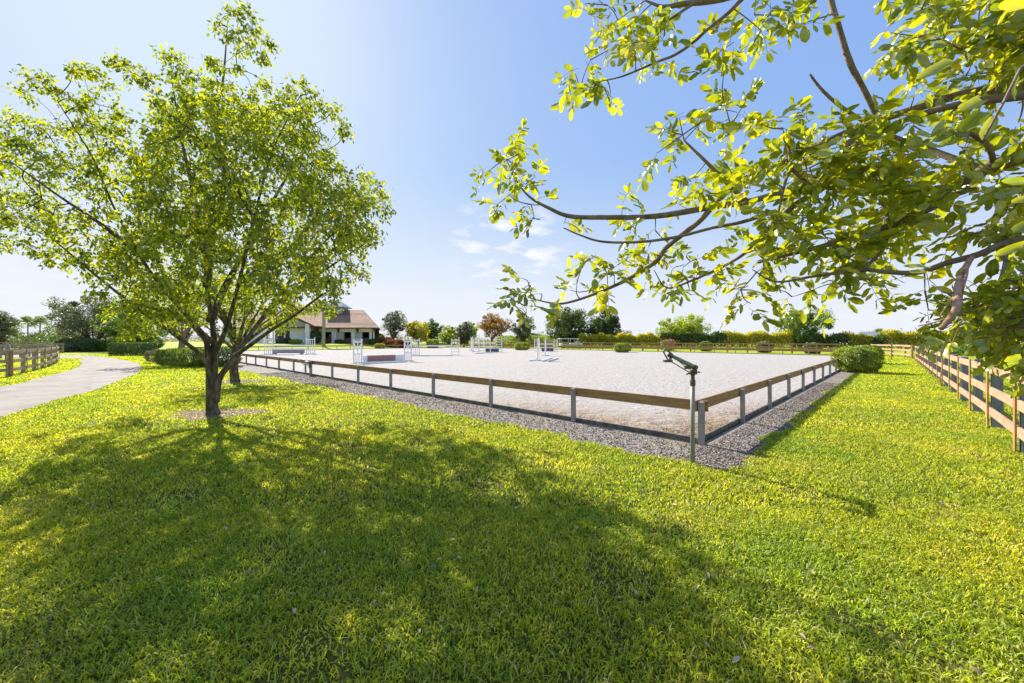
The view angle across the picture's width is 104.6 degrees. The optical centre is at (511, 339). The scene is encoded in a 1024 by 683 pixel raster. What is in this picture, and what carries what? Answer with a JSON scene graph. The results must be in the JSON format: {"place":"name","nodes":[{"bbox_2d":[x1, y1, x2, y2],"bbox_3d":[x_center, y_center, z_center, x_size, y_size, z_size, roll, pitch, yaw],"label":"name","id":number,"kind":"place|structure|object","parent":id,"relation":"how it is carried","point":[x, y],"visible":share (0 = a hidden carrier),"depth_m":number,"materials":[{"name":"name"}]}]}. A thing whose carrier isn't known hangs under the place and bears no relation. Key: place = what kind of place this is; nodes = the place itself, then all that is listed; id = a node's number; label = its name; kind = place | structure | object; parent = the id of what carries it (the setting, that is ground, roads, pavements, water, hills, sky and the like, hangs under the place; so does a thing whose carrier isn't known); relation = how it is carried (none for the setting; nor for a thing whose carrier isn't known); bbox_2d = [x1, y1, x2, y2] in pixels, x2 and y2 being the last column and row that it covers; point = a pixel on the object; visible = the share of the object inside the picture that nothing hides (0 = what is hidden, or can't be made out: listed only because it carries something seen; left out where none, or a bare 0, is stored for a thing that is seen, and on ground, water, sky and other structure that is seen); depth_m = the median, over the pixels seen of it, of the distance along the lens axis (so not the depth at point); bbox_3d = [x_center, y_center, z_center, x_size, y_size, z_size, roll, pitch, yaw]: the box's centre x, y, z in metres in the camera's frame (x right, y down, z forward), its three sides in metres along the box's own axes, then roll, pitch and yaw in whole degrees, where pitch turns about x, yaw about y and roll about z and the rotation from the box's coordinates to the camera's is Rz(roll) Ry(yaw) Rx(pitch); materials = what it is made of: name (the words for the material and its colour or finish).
{"place":"outdoors","nodes":[
{"label":"outdoors","id":0,"kind":"place"},
{"bbox_2d":[0,355,141,416],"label":"driveway","id":1,"kind":"structure","parent":0,"point":[90,373],"depth_m":16.20,"materials":[{"name":"concrete"}]},
{"bbox_2d":[167,353,855,470],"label":"gravel path","id":2,"kind":"structure","parent":0,"point":[834,379],"depth_m":8.39,"materials":[{"name":"grey gravel"}]},
{"bbox_2d":[297,359,311,375],"bbox_3d":[-10.681,1.431,20.533,0.346,0.818,2.568,0,0,-40],"label":"irrigation boom","id":3,"kind":"object","parent":2,"relation":"on","point":[307,363],"visible":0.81,"depth_m":19.98,"materials":[{"name":"metal"}]},
{"bbox_2d":[186,348,708,444],"bbox_3d":[-22.422,1.448,31.999,72.125,0.806,0.143,0,0,44],"label":"arena rail","id":4,"kind":"object","parent":2,"relation":"on","point":[671,402],"visible":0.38,"depth_m":9.44,"materials":[{"name":"brown wood"}]},
{"bbox_2d":[663,349,699,463],"bbox_3d":[2.447,0.988,5.747,0.572,1.724,0.123,0,0,-7],"label":"arena sprinkler","id":5,"kind":"object","parent":2,"relation":"on","point":[693,371],"visible":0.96,"depth_m":5.74,"materials":[{"name":"metal"}]},
{"bbox_2d":[695,358,851,443],"bbox_3d":[20.719,1.448,24.650,0.141,0.806,50.132,0,0,44],"label":"arena rail","id":6,"kind":"object","parent":2,"relation":"on","point":[718,398],"visible":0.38,"depth_m":10.03,"materials":[{"name":"brown wood"}]},
{"bbox_2d":[0,340,1023,682],"bbox_3d":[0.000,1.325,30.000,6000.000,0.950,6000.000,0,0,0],"label":"lawn","id":7,"kind":"structure","parent":0,"point":[330,656],"depth_m":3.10,"materials":[{"name":"green plant"}]},
{"bbox_2d":[0,311,21,348],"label":"broadleaf tree","id":8,"kind":"object","parent":7,"relation":"on","point":[6,324],"visible":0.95,"depth_m":75.18,"materials":[{"name":"green plant"}]},
{"bbox_2d":[5,326,23,340],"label":"broadleaf tree","id":9,"kind":"object","parent":7,"relation":"on","point":[17,331],"visible":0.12,"depth_m":93.06,"materials":[{"name":"green plant"}]},
{"bbox_2d":[0,342,53,348],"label":"board fence","id":10,"kind":"object","parent":7,"relation":"on","point":[14,347],"visible":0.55,"depth_m":72.54,"materials":[{"name":"brown wood"}]},
{"bbox_2d":[0,345,59,376],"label":"board fence","id":11,"kind":"object","parent":7,"relation":"on","point":[51,355],"visible":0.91,"depth_m":21.99,"materials":[{"name":"brown wood"}]},
{"bbox_2d":[18,316,43,336],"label":"palm tree","id":12,"kind":"object","parent":7,"relation":"on","point":[26,318],"visible":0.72,"depth_m":99.88,"materials":[{"name":"green plant"}]},
{"bbox_2d":[14,328,47,341],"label":"broadleaf tree","id":13,"kind":"object","parent":7,"relation":"on","point":[32,336],"visible":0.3,"depth_m":97.36,"materials":[{"name":"green plant"}]},
{"bbox_2d":[0,343,63,357],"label":"board fence","id":14,"kind":"object","parent":7,"relation":"on","point":[29,347],"visible":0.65,"depth_m":42.31,"materials":[{"name":"brown wood"}]},
{"bbox_2d":[25,316,50,333],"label":"palm tree","id":15,"kind":"object","parent":7,"relation":"on","point":[39,319],"visible":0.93,"depth_m":99.68,"materials":[{"name":"green plant"}]},
{"bbox_2d":[37,326,57,341],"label":"broadleaf tree","id":16,"kind":"object","parent":7,"relation":"on","point":[51,333],"visible":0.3,"depth_m":94.22,"materials":[{"name":"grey plant"}]},
{"bbox_2d":[3,330,94,348],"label":"paddock scrub","id":17,"kind":"object","parent":7,"relation":"on","point":[36,340],"visible":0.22,"depth_m":83.10,"materials":[{"name":"green plant"}]},
{"bbox_2d":[58,344,76,351],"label":"garden bush","id":18,"kind":"object","parent":7,"relation":"on","point":[67,347],"visible":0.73,"depth_m":57.70,"materials":[{"name":"green plant"}]},
{"bbox_2d":[54,337,80,346],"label":"garden bush","id":19,"kind":"object","parent":7,"relation":"on","point":[65,340],"visible":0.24,"depth_m":60.98,"materials":[{"name":"green plant"}]},
{"bbox_2d":[68,338,107,351],"bbox_3d":[-64.125,0.828,59.995,4.992,2.285,3.433,0,0,0],"label":"garden bush","id":20,"kind":"object","parent":7,"relation":"on","point":[79,342],"visible":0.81,"depth_m":59.05,"materials":[{"name":"green plant"}]},
{"bbox_2d":[40,294,142,344],"bbox_3d":[-67.893,-2.752,65.080,12.193,9.766,12.158,0,0,-43],"label":"broadleaf tree","id":21,"kind":"object","parent":7,"relation":"on","point":[80,324],"visible":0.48,"depth_m":62.77,"materials":[{"name":"green plant"}]},
{"bbox_2d":[87,339,114,351],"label":"garden bush","id":22,"kind":"object","parent":7,"relation":"on","point":[104,346],"visible":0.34,"depth_m":59.94,"materials":[{"name":"green plant"}]},
{"bbox_2d":[111,334,135,351],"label":"garden bush","id":23,"kind":"object","parent":7,"relation":"on","point":[115,340],"visible":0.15,"depth_m":57.49,"materials":[{"name":"green plant"}]},
{"bbox_2d":[89,302,173,341],"bbox_3d":[-56.793,-2.135,59.855,8.304,8.276,8.974,0,0,0],"label":"broadleaf tree","id":24,"kind":"object","parent":7,"relation":"on","point":[110,328],"visible":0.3,"depth_m":57.90,"materials":[{"name":"green plant"}]},
{"bbox_2d":[107,342,157,355],"bbox_3d":[-43.636,1.061,45.602,4.203,1.696,2.146,0,0,0],"label":"box hedge","id":25,"kind":"object","parent":7,"relation":"on","point":[142,347],"visible":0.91,"depth_m":44.78,"materials":[{"name":"green plant"}]},
{"bbox_2d":[137,336,165,349],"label":"garden bush","id":26,"kind":"object","parent":7,"relation":"on","point":[160,343],"visible":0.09,"depth_m":66.80,"materials":[{"name":"green plant"}]},
{"bbox_2d":[143,349,175,361],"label":"feathery shrub","id":27,"kind":"object","parent":7,"relation":"on","point":[147,353],"visible":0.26,"depth_m":30.41,"materials":[{"name":"green plant"}]},
{"bbox_2d":[112,262,245,361],"bbox_3d":[-25.552,-1.931,31.150,7.958,7.846,7.857,0,0,24],"label":"shade tree","id":28,"kind":"object","parent":7,"relation":"on","point":[186,335],"visible":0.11,"depth_m":30.79,"materials":[{"name":"green plant"}]},
{"bbox_2d":[151,346,218,367],"bbox_3d":[-21.637,1.173,26.204,3.914,1.478,2.573,0,0,0],"label":"feathery shrub","id":29,"kind":"object","parent":7,"relation":"on","point":[161,354],"visible":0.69,"depth_m":25.45,"materials":[{"name":"green plant"}]},
{"bbox_2d":[193,347,243,365],"bbox_3d":[-19.988,1.200,26.991,2.900,1.455,2.245,0,0,0],"label":"feathery shrub","id":30,"kind":"object","parent":7,"relation":"on","point":[224,355],"visible":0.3,"depth_m":26.41,"materials":[{"name":"green plant"}]},
{"bbox_2d":[175,409,268,420],"bbox_3d":[-7.170,1.792,9.490,2.441,0.001,1.454,0,0,0],"label":"mulch bed","id":31,"kind":"object","parent":7,"relation":"on","point":[221,415],"visible":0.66,"depth_m":9.63,"materials":[{"name":"brown wood"}]},
{"bbox_2d":[0,0,396,415],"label":"shade tree","id":32,"kind":"object","parent":31,"relation":"on","point":[207,238],"visible":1,"depth_m":8.16,"materials":[{"name":"green plant"}]},
{"bbox_2d":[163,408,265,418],"bbox_3d":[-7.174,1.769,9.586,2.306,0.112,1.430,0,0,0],"label":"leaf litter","id":33,"kind":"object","parent":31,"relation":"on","point":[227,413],"visible":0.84,"depth_m":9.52,"materials":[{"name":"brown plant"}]},
{"bbox_2d":[222,379,266,383],"bbox_3d":[-11.750,1.792,16.779,2.685,0.001,1.599,0,0,0],"label":"mulch bed","id":34,"kind":"object","parent":7,"relation":"on","point":[243,382],"visible":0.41,"depth_m":17.01,"materials":[{"name":"brown plant"}]},
{"bbox_2d":[161,266,310,381],"bbox_3d":[-11.376,-0.490,16.842,5.035,4.931,5.379,0,0,-20],"label":"shade tree","id":35,"kind":"object","parent":34,"relation":"on","point":[235,338],"visible":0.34,"depth_m":16.67,"materials":[{"name":"green plant"}]},
{"bbox_2d":[289,339,302,343],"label":"garden bush","id":36,"kind":"object","parent":7,"relation":"on","point":[295,341],"visible":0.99,"depth_m":83.40,"materials":[{"name":"green plant"}]},
{"bbox_2d":[222,300,379,343],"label":"stable barn","id":37,"kind":"structure","parent":7,"relation":"on","point":[348,326],"depth_m":92.00,"materials":[{"name":"white"}]},
{"bbox_2d":[275,331,283,342],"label":"glass door","id":38,"kind":"structure","parent":37,"relation":"in","point":[278,339],"depth_m":89.20,"materials":[{"name":"black glass"}]},
{"bbox_2d":[310,330,321,343],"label":"garden bush","id":39,"kind":"object","parent":7,"relation":"on","point":[316,333],"visible":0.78,"depth_m":87.52,"materials":[{"name":"green plant"}]},
{"bbox_2d":[308,301,338,345],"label":"palm tree","id":40,"kind":"object","parent":7,"relation":"on","point":[323,324],"visible":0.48,"depth_m":79.75,"materials":[{"name":"green plant"}]},
{"bbox_2d":[367,338,381,344],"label":"garden bush","id":41,"kind":"object","parent":7,"relation":"on","point":[372,341],"visible":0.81,"depth_m":89.17,"materials":[{"name":"green plant"}]},
{"bbox_2d":[377,336,392,343],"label":"garden bush","id":42,"kind":"object","parent":7,"relation":"on","point":[383,338],"visible":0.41,"depth_m":89.11,"materials":[{"name":"red plant"}]},
{"bbox_2d":[381,310,407,338],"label":"broadleaf tree","id":43,"kind":"object","parent":7,"relation":"on","point":[396,323],"visible":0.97,"depth_m":95.28,"materials":[{"name":"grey plant"}]},
{"bbox_2d":[385,339,403,347],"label":"garden bush","id":44,"kind":"object","parent":7,"relation":"on","point":[390,342],"visible":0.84,"depth_m":87.13,"materials":[{"name":"red plant"}]},
{"bbox_2d":[403,320,430,346],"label":"broadleaf tree","id":45,"kind":"object","parent":7,"relation":"on","point":[417,330],"visible":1,"depth_m":90.58,"materials":[{"name":"yellow plant"}]},
{"bbox_2d":[426,339,438,347],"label":"garden bush","id":46,"kind":"object","parent":7,"relation":"on","point":[430,342],"visible":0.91,"depth_m":85.46,"materials":[{"name":"green plant"}]},
{"bbox_2d":[426,318,443,339],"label":"broadleaf tree","id":47,"kind":"object","parent":7,"relation":"on","point":[434,329],"visible":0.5,"depth_m":106.92,"materials":[{"name":"green plant"}]},
{"bbox_2d":[437,325,457,346],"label":"broadleaf tree","id":48,"kind":"object","parent":7,"relation":"on","point":[445,338],"visible":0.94,"depth_m":97.62,"materials":[{"name":"green plant"}]},
{"bbox_2d":[453,321,473,346],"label":"broadleaf tree","id":49,"kind":"object","parent":7,"relation":"on","point":[465,335],"visible":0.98,"depth_m":98.92,"materials":[{"name":"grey plant"}]},
{"bbox_2d":[12,327,920,343],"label":"scrub","id":50,"kind":"object","parent":7,"relation":"on","point":[164,339],"visible":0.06,"depth_m":185.98,"materials":[{"name":"green plant"}]},
{"bbox_2d":[469,322,479,340],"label":"broadleaf tree","id":51,"kind":"object","parent":7,"relation":"on","point":[475,330],"visible":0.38,"depth_m":111.84,"materials":[{"name":"green plant"}]},
{"bbox_2d":[475,313,512,344],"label":"broadleaf tree","id":52,"kind":"object","parent":7,"relation":"on","point":[487,326],"visible":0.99,"depth_m":96.81,"materials":[{"name":"orange plant"}]},
{"bbox_2d":[494,335,519,346],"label":"garden bush","id":53,"kind":"object","parent":7,"relation":"on","point":[509,337],"visible":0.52,"depth_m":103.67,"materials":[{"name":"green plant"}]},
{"bbox_2d":[511,313,536,341],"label":"broadleaf tree","id":54,"kind":"object","parent":7,"relation":"on","point":[524,333],"visible":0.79,"depth_m":97.41,"materials":[{"name":"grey plant"}]},
{"bbox_2d":[525,335,556,343],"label":"garden bush","id":55,"kind":"object","parent":7,"relation":"on","point":[543,337],"visible":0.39,"depth_m":107.34,"materials":[{"name":"green plant"}]},
{"bbox_2d":[545,306,590,343],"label":"broadleaf tree","id":56,"kind":"object","parent":7,"relation":"on","point":[565,325],"visible":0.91,"depth_m":90.14,"materials":[{"name":"green plant"}]},
{"bbox_2d":[558,338,582,347],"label":"utility cart","id":57,"kind":"object","parent":7,"relation":"on","point":[576,344],"visible":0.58,"depth_m":83.23,"materials":[{"name":"white paint"}]},
{"bbox_2d":[586,308,621,344],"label":"broadleaf tree","id":58,"kind":"object","parent":7,"relation":"on","point":[597,324],"visible":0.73,"depth_m":90.59,"materials":[{"name":"green plant"}]},
{"bbox_2d":[578,332,660,346],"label":"hedge","id":59,"kind":"object","parent":7,"relation":"on","point":[649,337],"visible":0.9,"depth_m":84.32,"materials":[{"name":"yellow plant"}]},
{"bbox_2d":[421,338,843,353],"bbox_3d":[7.158,0.666,80.341,92.578,2.369,0.207,0,0,44],"label":"board fence","id":60,"kind":"object","parent":7,"relation":"on","point":[727,346],"visible":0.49,"depth_m":59.66,"materials":[{"name":"brown wood"}]},
{"bbox_2d":[659,339,679,350],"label":"flowering bush","id":61,"kind":"object","parent":7,"relation":"on","point":[667,341],"visible":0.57,"depth_m":64.65,"materials":[{"name":"pink plant"}]},
{"bbox_2d":[655,313,713,340],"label":"broadleaf tree","id":62,"kind":"object","parent":7,"relation":"on","point":[684,326],"visible":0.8,"depth_m":82.05,"materials":[{"name":"green plant"}]},
{"bbox_2d":[656,330,727,347],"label":"hedge","id":63,"kind":"object","parent":7,"relation":"on","point":[695,336],"visible":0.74,"depth_m":79.38,"materials":[{"name":"green plant"}]},
{"bbox_2d":[699,341,712,350],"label":"garden bush","id":64,"kind":"object","parent":7,"relation":"on","point":[706,345],"visible":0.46,"depth_m":61.70,"materials":[{"name":"green plant"}]},
{"bbox_2d":[469,0,1023,398],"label":"overhanging tree","id":65,"kind":"object","parent":7,"relation":"on","point":[993,310],"visible":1,"depth_m":2.39,"materials":[{"name":"green leaves"},{"name":"brown bark"}]},
{"bbox_2d":[723,329,799,348],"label":"hedge","id":66,"kind":"object","parent":7,"relation":"on","point":[762,336],"visible":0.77,"depth_m":75.65,"materials":[{"name":"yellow plant"}]},
{"bbox_2d":[756,341,772,352],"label":"garden bush","id":67,"kind":"object","parent":7,"relation":"on","point":[766,345],"visible":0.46,"depth_m":54.63,"materials":[{"name":"green plant"}]},
{"bbox_2d":[774,308,837,348],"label":"broadleaf tree","id":68,"kind":"object","parent":7,"relation":"on","point":[804,328],"visible":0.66,"depth_m":72.55,"materials":[{"name":"green plant"}]},
{"bbox_2d":[801,342,822,353],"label":"garden bush","id":69,"kind":"object","parent":7,"relation":"on","point":[811,348],"visible":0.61,"depth_m":50.64,"materials":[{"name":"green plant"}]},
{"bbox_2d":[792,331,850,348],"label":"hedge","id":70,"kind":"object","parent":7,"relation":"on","point":[836,338],"visible":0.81,"depth_m":71.40,"materials":[{"name":"green plant"}]},
{"bbox_2d":[830,345,884,372],"bbox_3d":[19.149,1.077,22.004,2.234,1.576,2.192,0,0,0],"label":"clipped bush","id":71,"kind":"object","parent":7,"relation":"on","point":[866,355],"visible":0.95,"depth_m":21.38,"materials":[{"name":"green plant"}]},
{"bbox_2d":[842,330,873,346],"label":"hedge","id":72,"kind":"object","parent":7,"relation":"on","point":[859,339],"visible":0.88,"depth_m":69.50,"materials":[{"name":"green plant"}]},
{"bbox_2d":[855,344,885,362],"bbox_3d":[27.003,1.107,30.205,1.973,1.515,2.003,0,0,0],"label":"clipped bush","id":73,"kind":"object","parent":7,"relation":"on","point":[875,347],"visible":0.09,"depth_m":29.60,"materials":[{"name":"green plant"}]},
{"bbox_2d":[854,332,901,344],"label":"house","id":74,"kind":"structure","parent":7,"relation":"on","point":[871,333],"depth_m":147.96,"materials":[{"name":"metal"}]},
{"bbox_2d":[869,333,887,346],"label":"hedge","id":75,"kind":"object","parent":7,"relation":"on","point":[877,338],"visible":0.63,"depth_m":67.82,"materials":[{"name":"green plant"}]},
{"bbox_2d":[871,344,913,358],"bbox_3d":[40.116,1.159,41.551,0.924,1.384,10.201,0,0,26],"label":"board fence","id":76,"kind":"object","parent":7,"relation":"on","point":[911,351],"visible":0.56,"depth_m":40.26,"materials":[{"name":"brown wood"}]},
{"bbox_2d":[940,330,941,385],"bbox_3d":[16.642,0.616,15.353,0.108,2.478,0.044,0,0,0],"label":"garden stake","id":77,"kind":"object","parent":7,"relation":"on","point":[941,365],"visible":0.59,"depth_m":15.34,"materials":[{"name":"brown wood"}]},
{"bbox_2d":[878,328,1018,349],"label":"hedge","id":78,"kind":"object","parent":7,"relation":"on","point":[895,337],"visible":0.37,"depth_m":66.36,"materials":[{"name":"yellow plant"}]},
{"bbox_2d":[927,342,971,354],"bbox_3d":[51.542,1.008,45.999,5.563,1.773,3.975,0,0,0],"label":"garden bush","id":79,"kind":"object","parent":7,"relation":"on","point":[942,346],"visible":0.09,"depth_m":45.23,"materials":[{"name":"green plant"}]},
{"bbox_2d":[915,346,1023,452],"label":"board fence","id":80,"kind":"object","parent":7,"relation":"on","point":[999,399],"visible":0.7,"depth_m":9.24,"materials":[{"name":"brown wood"}]},
{"bbox_2d":[956,320,984,340],"bbox_3d":[72.912,-0.678,59.355,9.101,5.400,9.505,0,0,0],"label":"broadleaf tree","id":81,"kind":"object","parent":7,"relation":"on","point":[976,335],"visible":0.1,"depth_m":61.06,"materials":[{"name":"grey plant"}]},
{"bbox_2d":[952,343,1018,355],"bbox_3d":[51.880,1.038,43.026,6.295,1.770,4.524,0,0,0],"label":"garden bush","id":82,"kind":"object","parent":7,"relation":"on","point":[959,351],"visible":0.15,"depth_m":43.55,"materials":[{"name":"green plant"}]},
{"bbox_2d":[0,0,1023,339],"label":"sky","id":83,"kind":"structure","parent":0,"point":[426,87],"materials":[{"name":"blue"}]},
{"bbox_2d":[191,347,838,436],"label":"arena ground","id":84,"kind":"structure","parent":0,"point":[644,372],"depth_m":19.72,"materials":[{"name":"beige sand"}]},
{"bbox_2d":[264,337,272,353],"bbox_3d":[-29.503,0.750,48.000,1.040,2.100,0.840,0,0,-6],"label":"jump standard","id":85,"kind":"object","parent":84,"relation":"on","point":[268,345],"visible":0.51,"depth_m":47.98,"materials":[{"name":"white paint"}]},
{"bbox_2d":[272,349,304,353],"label":"wall panel","id":86,"kind":"structure","parent":84,"relation":"on","point":[276,351],"depth_m":48.14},
{"bbox_2d":[306,337,315,353],"bbox_3d":[-24.668,0.750,48.500,1.040,2.100,0.840,0,0,-6],"label":"jump standard","id":87,"kind":"object","parent":84,"relation":"on","point":[310,346],"visible":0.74,"depth_m":48.48,"materials":[{"name":"white paint"}]},
{"bbox_2d":[185,344,455,350],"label":"arena rail","id":88,"kind":"object","parent":84,"relation":"on","point":[334,345],"visible":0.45,"depth_m":72.36,"materials":[{"name":"brown wood"}]},
{"bbox_2d":[351,339,363,363],"bbox_3d":[-11.495,0.870,29.500,0.690,1.860,0.840,0,0,-44],"label":"jump standard","id":89,"kind":"object","parent":84,"relation":"on","point":[354,355],"visible":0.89,"depth_m":29.47,"materials":[{"name":"white paint"}]},
{"bbox_2d":[363,355,403,362],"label":"wall panel","id":90,"kind":"structure","parent":84,"relation":"on","point":[377,358],"depth_m":30.72,"materials":[{"name":"paint"}]},
{"bbox_2d":[362,361,406,363],"bbox_3d":[-9.620,1.720,30.079,3.555,0.114,0.120,0,0,-44],"label":"jump pole","id":91,"kind":"object","parent":84,"relation":"on","point":[383,362],"visible":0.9,"depth_m":29.91,"materials":[{"name":"white paint"}]},
{"bbox_2d":[404,339,413,361],"bbox_3d":[-8.519,0.870,32.400,0.690,1.860,0.840,0,0,-44],"label":"jump standard","id":92,"kind":"object","parent":84,"relation":"on","point":[409,356],"visible":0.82,"depth_m":32.42,"materials":[{"name":"white paint"}]},
{"bbox_2d":[412,338,419,354],"bbox_3d":[-10.833,0.800,44.500,0.910,2.000,0.840,0,0,-6],"label":"jump standard","id":93,"kind":"object","parent":84,"relation":"on","point":[417,346],"visible":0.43,"depth_m":44.50,"materials":[{"name":"white paint"}]},
{"bbox_2d":[451,339,458,354],"bbox_3d":[-6.440,0.800,45.000,0.910,2.000,0.840,0,0,-6],"label":"jump standard","id":94,"kind":"object","parent":84,"relation":"on","point":[454,348],"visible":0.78,"depth_m":44.97,"materials":[{"name":"white paint"}]},
{"bbox_2d":[485,348,498,351],"bbox_3d":[-2.859,1.513,56.900,1.900,0.526,0.600,0,0,16],"label":"filler box","id":95,"kind":"object","parent":84,"relation":"on","point":[492,349],"visible":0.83,"depth_m":56.75,"materials":[{"name":"blue paint"}]},
{"bbox_2d":[514,342,529,349],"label":"clipped bush","id":96,"kind":"object","parent":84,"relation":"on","point":[525,345],"visible":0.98,"depth_m":67.83,"materials":[{"name":"green plant"}]},
{"bbox_2d":[533,338,541,360],"bbox_3d":[2.248,0.810,33.600,0.840,1.980,0.510,0,0,18],"label":"jump standard","id":97,"kind":"object","parent":84,"relation":"on","point":[538,349],"visible":0.88,"depth_m":33.53,"materials":[{"name":"white paint"}]},
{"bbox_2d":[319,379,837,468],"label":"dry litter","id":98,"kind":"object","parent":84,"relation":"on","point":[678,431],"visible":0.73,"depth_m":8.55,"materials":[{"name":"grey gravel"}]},
{"bbox_2d":[614,343,630,351],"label":"clipped bush","id":99,"kind":"object","parent":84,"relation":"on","point":[618,347],"visible":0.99,"depth_m":55.37,"materials":[{"name":"green plant"}]},
{"bbox_2d":[456,344,837,355],"bbox_3d":[12.550,1.448,67.670,72.125,0.806,0.149,0,0,44],"label":"arena rail","id":100,"kind":"object","parent":84,"relation":"on","point":[758,349],"visible":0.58,"depth_m":54.92,"materials":[{"name":"brown wood"}]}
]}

